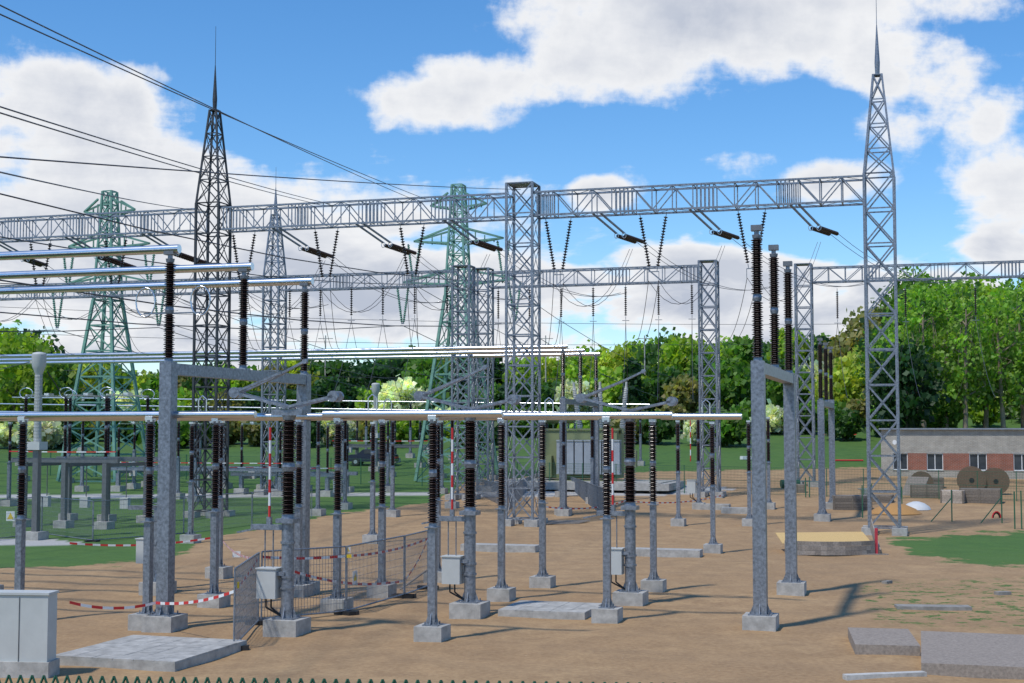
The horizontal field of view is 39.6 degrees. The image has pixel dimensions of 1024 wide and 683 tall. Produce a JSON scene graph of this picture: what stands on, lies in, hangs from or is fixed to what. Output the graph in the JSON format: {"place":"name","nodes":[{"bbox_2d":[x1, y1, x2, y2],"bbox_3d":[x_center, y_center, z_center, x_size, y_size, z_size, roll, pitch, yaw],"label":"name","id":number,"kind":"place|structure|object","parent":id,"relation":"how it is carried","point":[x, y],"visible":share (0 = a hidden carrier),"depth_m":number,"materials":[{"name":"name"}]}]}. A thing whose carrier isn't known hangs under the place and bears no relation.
{"place":"outdoors","nodes":[
{"label":"outdoors","id":0,"kind":"place"},
{"bbox_2d":[0,397,649,411],"bbox_3d":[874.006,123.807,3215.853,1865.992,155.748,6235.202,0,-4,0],"label":"busbar","id":1,"kind":"object","parent":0,"point":[256,407],"depth_m":126.22,"materials":[{"name":"metal"}]},
{"bbox_2d":[0,404,1023,682],"bbox_3d":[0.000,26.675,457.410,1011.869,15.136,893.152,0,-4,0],"label":"ground","id":2,"kind":"structure","parent":0,"point":[686,628],"depth_m":50.62,"materials":[{"name":"beige soil"}]},
{"bbox_2d":[0,590,59,677],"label":"electrical cabinet","id":3,"kind":"object","parent":2,"relation":"on","point":[28,628],"visible":0.95,"depth_m":31.24,"materials":[{"name":"metal"}]},
{"bbox_2d":[0,352,73,540],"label":"current transformer","id":4,"kind":"object","parent":2,"relation":"on","point":[37,446],"visible":0.87,"depth_m":70.30,"materials":[{"name":"metal"}]},
{"bbox_2d":[11,421,63,448],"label":"bush","id":5,"kind":"object","parent":2,"relation":"on","point":[52,433],"visible":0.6,"depth_m":144.55,"materials":[{"name":"plant"}]},
{"bbox_2d":[0,321,76,447],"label":"tree","id":6,"kind":"object","parent":2,"relation":"on","point":[10,343],"visible":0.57,"depth_m":148.66,"materials":[{"name":"plant"}]},
{"bbox_2d":[46,364,83,391],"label":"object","id":7,"kind":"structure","parent":2,"relation":"on","point":[65,378],"depth_m":216.15,"materials":[{"name":"plant"}]},
{"bbox_2d":[9,387,157,529],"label":"old disconnector bay","id":8,"kind":"object","parent":2,"relation":"on","point":[68,463],"visible":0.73,"depth_m":78.01,"materials":[{"name":"metal"}]},
{"bbox_2d":[68,363,118,392],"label":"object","id":9,"kind":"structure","parent":2,"relation":"on","point":[89,372],"depth_m":219.40,"materials":[{"name":"plant"}]},
{"bbox_2d":[52,190,165,481],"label":"transmission tower","id":10,"kind":"structure","parent":2,"relation":"on","point":[110,205],"depth_m":113.61,"materials":[{"name":"metal"}]},
{"bbox_2d":[0,244,318,632],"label":"bus portal","id":11,"kind":"object","parent":2,"relation":"on","point":[164,619],"visible":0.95,"depth_m":40.60,"materials":[{"name":"metal"}]},
{"bbox_2d":[158,386,208,421],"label":"tree","id":12,"kind":"object","parent":2,"relation":"on","point":[181,394],"visible":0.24,"depth_m":178.58,"materials":[{"name":"plant"}]},
{"bbox_2d":[185,37,234,517],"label":"lattice mast","id":13,"kind":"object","parent":2,"relation":"on","point":[215,126],"depth_m":85.26,"materials":[{"name":"metal"}]},
{"bbox_2d":[0,208,206,261],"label":"gantry beam","id":14,"kind":"structure","parent":13,"relation":"attached to","point":[3,241],"depth_m":87.73,"materials":[{"name":"metal"}]},
{"bbox_2d":[0,193,830,408],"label":"power lines","id":15,"kind":"object","parent":14,"relation":"hanging from","point":[253,315],"visible":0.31,"depth_m":99.66,"materials":[{"name":"wire"},{"name":"porcelain"}]},
{"bbox_2d":[110,421,315,495],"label":"disconnector switch","id":16,"kind":"object","parent":2,"relation":"on","point":[118,486],"visible":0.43,"depth_m":103.07,"materials":[{"name":"metal"}]},
{"bbox_2d":[208,388,245,410],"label":"tree","id":17,"kind":"object","parent":2,"relation":"on","point":[233,403],"visible":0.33,"depth_m":190.30,"materials":[{"name":"plant"}]},
{"bbox_2d":[0,188,480,500],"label":"gantry","id":18,"kind":"object","parent":2,"relation":"on","point":[457,495],"visible":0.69,"depth_m":100.95,"materials":[{"name":"metal"}]},
{"bbox_2d":[230,412,279,445],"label":"bush","id":19,"kind":"object","parent":2,"relation":"on","point":[252,433],"visible":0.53,"depth_m":149.89,"materials":[{"name":"plant"}]},
{"bbox_2d":[229,422,357,496],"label":"disconnector switch","id":20,"kind":"object","parent":2,"relation":"on","point":[326,492],"visible":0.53,"depth_m":101.28,"materials":[{"name":"metal"}]},
{"bbox_2d":[0,344,599,514],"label":"busbar","id":21,"kind":"object","parent":2,"relation":"on","point":[562,351],"visible":0.93,"depth_m":94.53,"materials":[{"name":"metal"}]},
{"bbox_2d":[0,473,603,541],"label":"site fence panels","id":22,"kind":"object","parent":2,"relation":"on","point":[593,493],"visible":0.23,"depth_m":74.88,"materials":[{"name":"metal"}]},
{"bbox_2d":[0,399,644,506],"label":"insulators","id":23,"kind":"object","parent":2,"relation":"on","point":[134,484],"visible":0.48,"depth_m":103.52,"materials":[{"name":"ceramic"}]},
{"bbox_2d":[0,675,652,682],"bbox_3d":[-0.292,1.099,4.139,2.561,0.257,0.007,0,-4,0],"label":"chain link fence","id":24,"kind":"object","parent":2,"relation":"on","point":[182,680],"visible":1,"depth_m":4.14,"materials":[{"name":"metal"}]},
{"bbox_2d":[56,600,601,671],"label":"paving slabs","id":25,"kind":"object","parent":2,"relation":"on","point":[154,653],"visible":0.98,"depth_m":34.06,"materials":[{"name":"concrete"}]},
{"bbox_2d":[313,360,354,387],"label":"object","id":26,"kind":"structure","parent":2,"relation":"on","point":[338,364],"depth_m":230.40,"materials":[{"name":"plant"}]},
{"bbox_2d":[233,530,438,650],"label":"fence panels","id":27,"kind":"object","parent":2,"relation":"on","point":[251,617],"visible":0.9,"depth_m":41.67,"materials":[{"name":"metal"}]},
{"bbox_2d":[311,374,362,412],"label":"tree","id":28,"kind":"object","parent":2,"relation":"on","point":[325,388],"visible":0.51,"depth_m":189.71,"materials":[{"name":"plant"}]},
{"bbox_2d":[0,399,741,601],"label":"bus","id":29,"kind":"object","parent":2,"relation":"on","point":[500,591],"visible":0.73,"depth_m":45.65,"materials":[{"name":"metal"}]},
{"bbox_2d":[348,449,398,464],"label":"parked car","id":30,"kind":"object","parent":2,"relation":"on","point":[364,455],"visible":0.39,"depth_m":125.60,"materials":[{"name":"metal"}]},
{"bbox_2d":[368,383,379,471],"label":"current transformer","id":31,"kind":"object","parent":2,"relation":"on","point":[375,388],"visible":0.55,"depth_m":121.18,"materials":[{"name":"metal"}]},
{"bbox_2d":[332,420,429,467],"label":"switch","id":32,"kind":"object","parent":2,"relation":"on","point":[355,447],"visible":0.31,"depth_m":126.31,"materials":[{"name":"metal"}]},
{"bbox_2d":[352,351,410,388],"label":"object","id":33,"kind":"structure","parent":2,"relation":"on","point":[380,370],"depth_m":226.52,"materials":[{"name":"plant"}]},
{"bbox_2d":[70,495,722,609],"bbox_3d":[-3.689,8.549,69.128,15.937,1.405,66.506,-1,-4,19],"label":"barrier tape","id":34,"kind":"object","parent":2,"relation":"on","point":[236,554],"visible":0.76,"depth_m":41.92,"materials":[{"name":"plastic"}]},
{"bbox_2d":[377,420,418,443],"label":"bush","id":35,"kind":"object","parent":2,"relation":"on","point":[402,428],"visible":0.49,"depth_m":146.56,"materials":[{"name":"plant"}]},
{"bbox_2d":[371,374,431,409],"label":"tree","id":36,"kind":"object","parent":2,"relation":"on","point":[408,389],"visible":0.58,"depth_m":173.52,"materials":[{"name":"plant"}]},
{"bbox_2d":[401,358,450,385],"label":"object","id":37,"kind":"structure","parent":2,"relation":"on","point":[415,365],"depth_m":219.50,"materials":[{"name":"plant"}]},
{"bbox_2d":[412,376,449,408],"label":"tree","id":38,"kind":"object","parent":2,"relation":"on","point":[422,383],"visible":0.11,"depth_m":187.56,"materials":[{"name":"plant"}]},
{"bbox_2d":[396,183,521,481],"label":"transmission tower","id":39,"kind":"structure","parent":2,"relation":"on","point":[445,374],"depth_m":113.56,"materials":[{"name":"metal"}]},
{"bbox_2d":[180,417,775,553],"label":"post insulators","id":40,"kind":"object","parent":2,"relation":"on","point":[713,546],"visible":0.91,"depth_m":78.66,"materials":[{"name":"metal"}]},
{"bbox_2d":[475,357,508,387],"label":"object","id":41,"kind":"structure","parent":2,"relation":"on","point":[497,361],"depth_m":259.21,"materials":[{"name":"plant"}]},
{"bbox_2d":[0,450,1023,500],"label":"perimeter fence","id":42,"kind":"object","parent":2,"relation":"on","point":[3,468],"visible":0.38,"depth_m":102.18,"materials":[{"name":"metal"}]},
{"bbox_2d":[494,380,534,407],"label":"tree","id":43,"kind":"object","parent":2,"relation":"on","point":[501,389],"visible":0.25,"depth_m":197.53,"materials":[{"name":"plant"}]},
{"bbox_2d":[498,357,551,385],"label":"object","id":44,"kind":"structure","parent":2,"relation":"on","point":[522,370],"depth_m":229.74,"materials":[{"name":"plant"}]},
{"bbox_2d":[508,404,543,436],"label":"bush","id":45,"kind":"object","parent":2,"relation":"on","point":[522,430],"visible":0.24,"depth_m":159.95,"materials":[{"name":"plant"}]},
{"bbox_2d":[505,181,547,526],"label":"gantry column","id":46,"kind":"structure","parent":2,"relation":"on","point":[531,521],"depth_m":79.33,"materials":[{"name":"metal"}]},
{"bbox_2d":[220,193,512,250],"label":"gantry beam","id":47,"kind":"structure","parent":46,"relation":"attached to","point":[402,221],"depth_m":82.77,"materials":[{"name":"metal"}]},
{"bbox_2d":[0,5,966,355],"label":"strain conductors","id":48,"kind":"object","parent":47,"relation":"hanging from","point":[316,251],"visible":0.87,"depth_m":80.48,"materials":[{"name":"metal"}]},
{"bbox_2d":[266,282,1023,405],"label":"droppers","id":49,"kind":"object","parent":48,"relation":"hanging from","point":[625,302],"visible":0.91,"depth_m":101.69,"materials":[{"name":"metal"}]},
{"bbox_2d":[534,175,862,238],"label":"gantry beam","id":50,"kind":"structure","parent":46,"relation":"attached to","point":[545,205],"depth_m":77.20,"materials":[{"name":"metal"}]},
{"bbox_2d":[534,379,560,411],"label":"tree","id":51,"kind":"object","parent":2,"relation":"on","point":[546,393],"visible":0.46,"depth_m":197.02,"materials":[{"name":"plant"}]},
{"bbox_2d":[553,379,594,411],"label":"tree","id":52,"kind":"object","parent":2,"relation":"on","point":[568,386],"visible":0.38,"depth_m":195.68,"materials":[{"name":"plant"}]},
{"bbox_2d":[550,348,598,383],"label":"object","id":53,"kind":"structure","parent":2,"relation":"on","point":[571,371],"depth_m":236.41,"materials":[{"name":"plant"}]},
{"bbox_2d":[486,382,685,490],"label":"power transformer","id":54,"kind":"object","parent":2,"relation":"on","point":[578,447],"visible":0.56,"depth_m":106.14,"materials":[{"name":"metal"}]},
{"bbox_2d":[471,259,725,497],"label":"gantry","id":55,"kind":"object","parent":2,"relation":"on","point":[701,352],"visible":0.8,"depth_m":101.39,"materials":[{"name":"metal"}]},
{"bbox_2d":[582,365,622,406],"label":"tree","id":56,"kind":"object","parent":2,"relation":"on","point":[602,370],"visible":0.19,"depth_m":198.12,"materials":[{"name":"plant"}]},
{"bbox_2d":[584,344,633,372],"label":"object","id":57,"kind":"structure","parent":2,"relation":"on","point":[612,360],"depth_m":238.50,"materials":[{"name":"plant"}]},
{"bbox_2d":[602,366,649,408],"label":"tree","id":58,"kind":"object","parent":2,"relation":"on","point":[612,394],"visible":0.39,"depth_m":187.30,"materials":[{"name":"plant"}]},
{"bbox_2d":[616,356,648,411],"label":"conifer","id":59,"kind":"object","parent":2,"relation":"on","point":[635,396],"visible":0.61,"depth_m":169.32,"materials":[{"name":"plant"}]},
{"bbox_2d":[635,409,680,442],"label":"bush","id":60,"kind":"object","parent":2,"relation":"on","point":[666,429],"visible":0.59,"depth_m":147.35,"materials":[{"name":"plant"}]},
{"bbox_2d":[642,366,683,411],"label":"tree","id":61,"kind":"object","parent":2,"relation":"on","point":[654,383],"visible":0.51,"depth_m":188.07,"materials":[{"name":"plant"}]},
{"bbox_2d":[629,326,696,376],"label":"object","id":62,"kind":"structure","parent":2,"relation":"on","point":[651,357],"depth_m":232.74,"materials":[{"name":"plant"}]},
{"bbox_2d":[661,374,706,412],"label":"tree","id":63,"kind":"object","parent":2,"relation":"on","point":[681,387],"visible":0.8,"depth_m":182.04,"materials":[{"name":"plant"}]},
{"bbox_2d":[657,332,714,380],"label":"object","id":64,"kind":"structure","parent":2,"relation":"on","point":[676,351],"depth_m":219.93,"materials":[{"name":"plant"}]},
{"bbox_2d":[680,420,709,444],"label":"bush","id":65,"kind":"object","parent":2,"relation":"on","point":[686,429],"visible":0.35,"depth_m":145.49,"materials":[{"name":"plant"}]},
{"bbox_2d":[694,357,750,412],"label":"tree","id":66,"kind":"object","parent":2,"relation":"on","point":[735,381],"visible":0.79,"depth_m":183.64,"materials":[{"name":"plant"}]},
{"bbox_2d":[701,411,750,446],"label":"bush","id":67,"kind":"object","parent":2,"relation":"on","point":[733,432],"visible":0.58,"depth_m":143.64,"materials":[{"name":"plant"}]},
{"bbox_2d":[460,491,1023,680],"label":"concrete slabs","id":68,"kind":"structure","parent":2,"relation":"on","point":[978,655],"depth_m":34.31,"materials":[{"name":"concrete"}]},
{"bbox_2d":[720,335,770,369],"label":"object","id":69,"kind":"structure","parent":2,"relation":"on","point":[744,353],"depth_m":224.12,"materials":[{"name":"plant"}]},
{"bbox_2d":[742,225,806,631],"bbox_3d":[8.045,2.728,43.384,0.900,11.410,9.700,-1,-4,16],"label":"surge arrester","id":70,"kind":"object","parent":2,"relation":"on","point":[760,616],"visible":1,"depth_m":39.39,"materials":[{"name":"metal"}]},
{"bbox_2d":[749,399,800,433],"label":"bush","id":71,"kind":"object","parent":2,"relation":"on","point":[775,423],"visible":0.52,"depth_m":155.93,"materials":[{"name":"plant"}]},
{"bbox_2d":[546,434,1021,528],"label":"site materials","id":72,"kind":"object","parent":2,"relation":"on","point":[912,508],"visible":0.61,"depth_m":85.55,"materials":[{"name":"metal"}]},
{"bbox_2d":[766,365,815,407],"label":"bush","id":73,"kind":"object","parent":2,"relation":"on","point":[775,389],"visible":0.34,"depth_m":182.16,"materials":[{"name":"plant"}]},
{"bbox_2d":[766,327,817,369],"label":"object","id":74,"kind":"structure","parent":2,"relation":"on","point":[804,346],"depth_m":218.68,"materials":[{"name":"plant"}]},
{"bbox_2d":[775,403,824,434],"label":"bush","id":75,"kind":"object","parent":2,"relation":"on","point":[805,419],"visible":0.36,"depth_m":156.04,"materials":[{"name":"plant"}]},
{"bbox_2d":[814,338,835,521],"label":"bus portal","id":76,"kind":"object","parent":2,"relation":"on","point":[821,515],"visible":1,"depth_m":82.17,"materials":[{"name":"metal"}]},
{"bbox_2d":[775,519,888,554],"bbox_3d":[14.171,8.789,63.167,4.455,1.634,3.023,0,-4,0],"label":"pit","id":77,"kind":"object","parent":2,"relation":"on","point":[832,543],"visible":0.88,"depth_m":62.09,"materials":[{"name":"sand"},{"name":"concrete blocks"},{"name":"red paint"}]},
{"bbox_2d":[803,367,865,403],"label":"bush","id":78,"kind":"object","parent":2,"relation":"on","point":[851,386],"visible":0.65,"depth_m":173.67,"materials":[{"name":"plant"}]},
{"bbox_2d":[816,332,863,368],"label":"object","id":79,"kind":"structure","parent":2,"relation":"on","point":[848,344],"depth_m":216.06,"materials":[{"name":"plant"}]},
{"bbox_2d":[824,406,870,439],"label":"bush","id":80,"kind":"object","parent":2,"relation":"on","point":[847,424],"visible":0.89,"depth_m":148.49,"materials":[{"name":"plant"}]},
{"bbox_2d":[828,345,877,395],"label":"tree","id":81,"kind":"object","parent":2,"relation":"on","point":[848,361],"visible":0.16,"depth_m":178.38,"materials":[{"name":"plant"}]},
{"bbox_2d":[843,394,874,424],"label":"bush","id":82,"kind":"object","parent":2,"relation":"on","point":[860,406],"visible":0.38,"depth_m":162.19,"materials":[{"name":"plant"}]},
{"bbox_2d":[838,301,902,347],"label":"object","id":83,"kind":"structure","parent":2,"relation":"on","point":[854,324],"depth_m":217.23,"materials":[{"name":"plant"}]},
{"bbox_2d":[846,323,904,411],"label":"birch","id":84,"kind":"object","parent":2,"relation":"on","point":[877,344],"visible":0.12,"depth_m":160.38,"materials":[{"name":"plant"}]},
{"bbox_2d":[861,5,907,535],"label":"gantry column","id":85,"kind":"structure","parent":2,"relation":"on","point":[898,530],"depth_m":73.78,"materials":[{"name":"metal"}]},
{"bbox_2d":[796,476,1000,509],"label":"construction materials","id":86,"kind":"object","parent":2,"relation":"on","point":[960,496],"visible":0.71,"depth_m":94.18,"materials":[{"name":"concrete"}]},
{"bbox_2d":[872,296,936,401],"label":"birch","id":87,"kind":"object","parent":2,"relation":"on","point":[901,327],"visible":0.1,"depth_m":149.73,"materials":[{"name":"plant"}]},
{"bbox_2d":[862,337,950,427],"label":"dark tree","id":88,"kind":"object","parent":2,"relation":"on","point":[912,405],"visible":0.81,"depth_m":138.92,"materials":[{"name":"plant"}]},
{"bbox_2d":[794,260,1023,486],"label":"gantry","id":89,"kind":"object","parent":2,"relation":"on","point":[811,390],"visible":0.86,"depth_m":107.94,"materials":[{"name":"metal"}]},
{"bbox_2d":[870,260,958,332],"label":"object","id":90,"kind":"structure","parent":2,"relation":"on","point":[899,288],"depth_m":232.10,"materials":[{"name":"plant"}]},
{"bbox_2d":[888,276,956,427],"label":"birch","id":91,"kind":"object","parent":2,"relation":"on","point":[922,291],"visible":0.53,"depth_m":145.93,"materials":[{"name":"plant"}]},
{"bbox_2d":[857,466,1009,494],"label":"cable drums","id":92,"kind":"object","parent":2,"relation":"on","point":[964,473],"visible":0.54,"depth_m":100.62,"materials":[{"name":"wood"}]},
{"bbox_2d":[926,396,961,427],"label":"bush","id":93,"kind":"object","parent":2,"relation":"on","point":[941,420],"visible":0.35,"depth_m":149.24,"materials":[{"name":"plant"}]},
{"bbox_2d":[918,280,973,427],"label":"birch","id":94,"kind":"object","parent":2,"relation":"on","point":[947,287],"visible":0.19,"depth_m":149.68,"materials":[{"name":"plant"}]},
{"bbox_2d":[879,428,1023,478],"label":"building","id":95,"kind":"structure","parent":2,"relation":"on","point":[947,451],"depth_m":115.26,"materials":[{"name":"red brick"},{"name":"glass"},{"name":"metal"}]},
{"bbox_2d":[933,272,999,427],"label":"birch","id":96,"kind":"object","parent":2,"relation":"on","point":[963,346],"visible":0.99,"depth_m":143.59,"materials":[{"name":"plant"}]},
{"bbox_2d":[942,272,1016,309],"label":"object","id":97,"kind":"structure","parent":2,"relation":"on","point":[985,292],"depth_m":230.32,"materials":[{"name":"plant"}]},
{"bbox_2d":[968,397,999,426],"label":"bush","id":98,"kind":"object","parent":2,"relation":"on","point":[978,417],"visible":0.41,"depth_m":158.60,"materials":[{"name":"plant"}]},
{"bbox_2d":[963,293,1016,427],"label":"birch","id":99,"kind":"object","parent":2,"relation":"on","point":[986,418],"visible":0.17,"depth_m":149.56,"materials":[{"name":"plant"}]},
{"bbox_2d":[971,286,1023,427],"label":"birch","id":100,"kind":"object","parent":2,"relation":"on","point":[1009,378],"visible":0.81,"depth_m":145.72,"materials":[{"name":"plant"}]},
{"bbox_2d":[993,278,1023,427],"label":"birch","id":101,"kind":"object","parent":2,"relation":"on","point":[1018,295],"visible":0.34,"depth_m":149.89,"materials":[{"name":"plant"}]},
{"label":"ground","id":102,"kind":"structure","parent":0,"visible":0},
{"bbox_2d":[0,394,503,641],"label":"bus","id":103,"kind":"object","parent":102,"relation":"on","point":[432,629],"visible":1,"depth_m":38.94,"materials":[{"name":"metal"}]},
{"bbox_2d":[229,359,343,636],"bbox_3d":[-6.084,4.286,38.103,3.200,7.637,0.950,-1,-4,16],"label":"pantograph disconnector","id":104,"kind":"object","parent":102,"relation":"on","point":[272,582],"visible":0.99,"depth_m":37.92,"materials":[{"name":"metal"}]},
{"bbox_2d":[0,397,672,623],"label":"bus","id":105,"kind":"object","parent":102,"relation":"on","point":[606,611],"visible":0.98,"depth_m":42.64,"materials":[{"name":"metal"}]},
{"bbox_2d":[128,419,666,597],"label":"post insulators","id":106,"kind":"object","parent":102,"relation":"on","point":[652,582],"visible":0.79,"depth_m":48.13,"materials":[{"name":"metal"}]},
{"bbox_2d":[413,365,520,618],"bbox_3d":[-1.326,4.514,41.725,3.200,7.637,0.950,-1,-4,16],"label":"pantograph disconnector","id":107,"kind":"object","parent":102,"relation":"on","point":[458,569],"visible":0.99,"depth_m":41.52,"materials":[{"name":"metal"}]},
{"bbox_2d":[575,369,677,605],"bbox_3d":[3.593,4.688,44.487,3.200,7.637,0.950,-1,-4,16],"label":"pantograph disconnector","id":108,"kind":"object","parent":102,"relation":"on","point":[630,593],"visible":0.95,"depth_m":44.29,"materials":[{"name":"metal"}]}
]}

